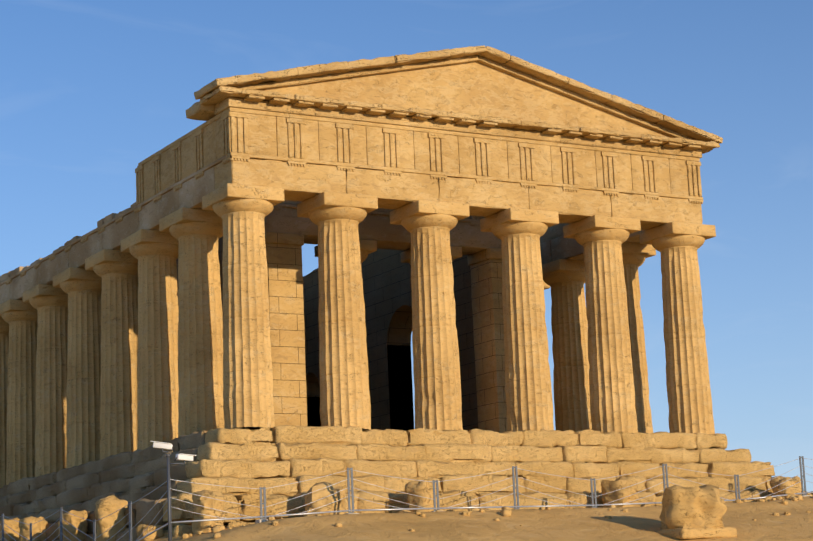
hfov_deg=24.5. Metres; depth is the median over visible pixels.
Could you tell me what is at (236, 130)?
temple frieze
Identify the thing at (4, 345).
flank column
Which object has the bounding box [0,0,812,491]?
sky
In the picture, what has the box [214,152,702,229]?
temple architrave
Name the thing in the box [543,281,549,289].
flank column
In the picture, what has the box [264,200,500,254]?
temple pronaos entablature
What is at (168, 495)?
cctv pole
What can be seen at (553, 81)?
temple pediment raking cornice
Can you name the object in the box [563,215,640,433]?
column
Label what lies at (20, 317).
flank column
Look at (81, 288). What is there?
flank column
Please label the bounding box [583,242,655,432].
flank column
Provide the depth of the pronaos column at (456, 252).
61.66 m
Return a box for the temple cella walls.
[176,236,477,430]
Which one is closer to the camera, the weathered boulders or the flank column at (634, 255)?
the weathered boulders
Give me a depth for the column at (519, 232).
56.36 m
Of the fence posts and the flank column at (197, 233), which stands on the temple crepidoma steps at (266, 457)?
the flank column at (197, 233)
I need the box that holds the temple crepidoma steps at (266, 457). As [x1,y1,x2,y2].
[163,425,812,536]
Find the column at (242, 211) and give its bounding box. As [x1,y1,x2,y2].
[202,183,284,428]
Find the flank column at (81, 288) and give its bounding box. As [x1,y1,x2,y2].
[53,267,101,467]
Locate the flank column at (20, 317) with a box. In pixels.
[0,299,37,484]
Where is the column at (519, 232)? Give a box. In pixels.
[480,208,558,431]
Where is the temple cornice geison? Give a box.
[186,86,719,157]
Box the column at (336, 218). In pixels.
[297,192,377,430]
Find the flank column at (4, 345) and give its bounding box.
[0,317,8,487]
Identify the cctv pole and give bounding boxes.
[162,449,184,540]
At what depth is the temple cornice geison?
55.54 m
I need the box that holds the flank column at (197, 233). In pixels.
[159,207,223,436]
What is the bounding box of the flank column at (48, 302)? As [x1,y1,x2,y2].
[23,284,67,476]
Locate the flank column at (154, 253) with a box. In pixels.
[121,229,178,449]
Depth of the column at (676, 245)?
59.39 m
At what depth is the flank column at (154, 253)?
57.11 m
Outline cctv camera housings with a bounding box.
[150,441,196,460]
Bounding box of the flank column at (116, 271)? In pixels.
[85,249,137,459]
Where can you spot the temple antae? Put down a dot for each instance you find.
(285, 288)
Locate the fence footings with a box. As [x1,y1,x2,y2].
[255,495,810,522]
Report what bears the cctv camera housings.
attached to the cctv pole
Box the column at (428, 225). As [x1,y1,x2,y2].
[390,200,469,429]
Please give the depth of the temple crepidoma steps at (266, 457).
52.51 m
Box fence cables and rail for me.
[0,458,812,540]
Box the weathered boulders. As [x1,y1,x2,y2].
[0,476,801,540]
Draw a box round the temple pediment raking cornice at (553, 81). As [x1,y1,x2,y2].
[194,45,722,143]
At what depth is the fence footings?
46.02 m
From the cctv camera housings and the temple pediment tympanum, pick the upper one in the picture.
the temple pediment tympanum
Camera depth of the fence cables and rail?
48.64 m
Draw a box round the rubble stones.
[182,493,812,538]
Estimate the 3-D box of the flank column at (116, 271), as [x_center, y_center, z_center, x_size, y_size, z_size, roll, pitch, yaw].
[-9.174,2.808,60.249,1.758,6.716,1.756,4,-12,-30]
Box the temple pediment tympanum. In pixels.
[262,61,671,137]
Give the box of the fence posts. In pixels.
[2,456,806,540]
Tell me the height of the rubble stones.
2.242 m
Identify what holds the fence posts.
on the terrain
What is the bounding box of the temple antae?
[265,232,506,432]
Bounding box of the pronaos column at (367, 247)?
[314,239,376,420]
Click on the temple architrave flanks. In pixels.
(555, 244)
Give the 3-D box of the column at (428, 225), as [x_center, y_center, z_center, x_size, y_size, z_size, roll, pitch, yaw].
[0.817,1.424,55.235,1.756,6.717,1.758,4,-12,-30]
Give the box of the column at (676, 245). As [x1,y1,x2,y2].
[639,222,715,433]
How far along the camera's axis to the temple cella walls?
68.56 m
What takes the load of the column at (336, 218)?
on the temple crepidoma steps at (266, 457)
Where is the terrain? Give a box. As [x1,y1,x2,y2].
[153,496,812,540]
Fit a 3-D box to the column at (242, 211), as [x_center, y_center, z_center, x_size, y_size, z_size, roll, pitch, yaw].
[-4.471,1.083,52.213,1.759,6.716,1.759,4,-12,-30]
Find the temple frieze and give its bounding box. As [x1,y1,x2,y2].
[6,107,702,284]
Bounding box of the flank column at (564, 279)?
[542,259,591,431]
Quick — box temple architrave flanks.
[0,155,644,303]
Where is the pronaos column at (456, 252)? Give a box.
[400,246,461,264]

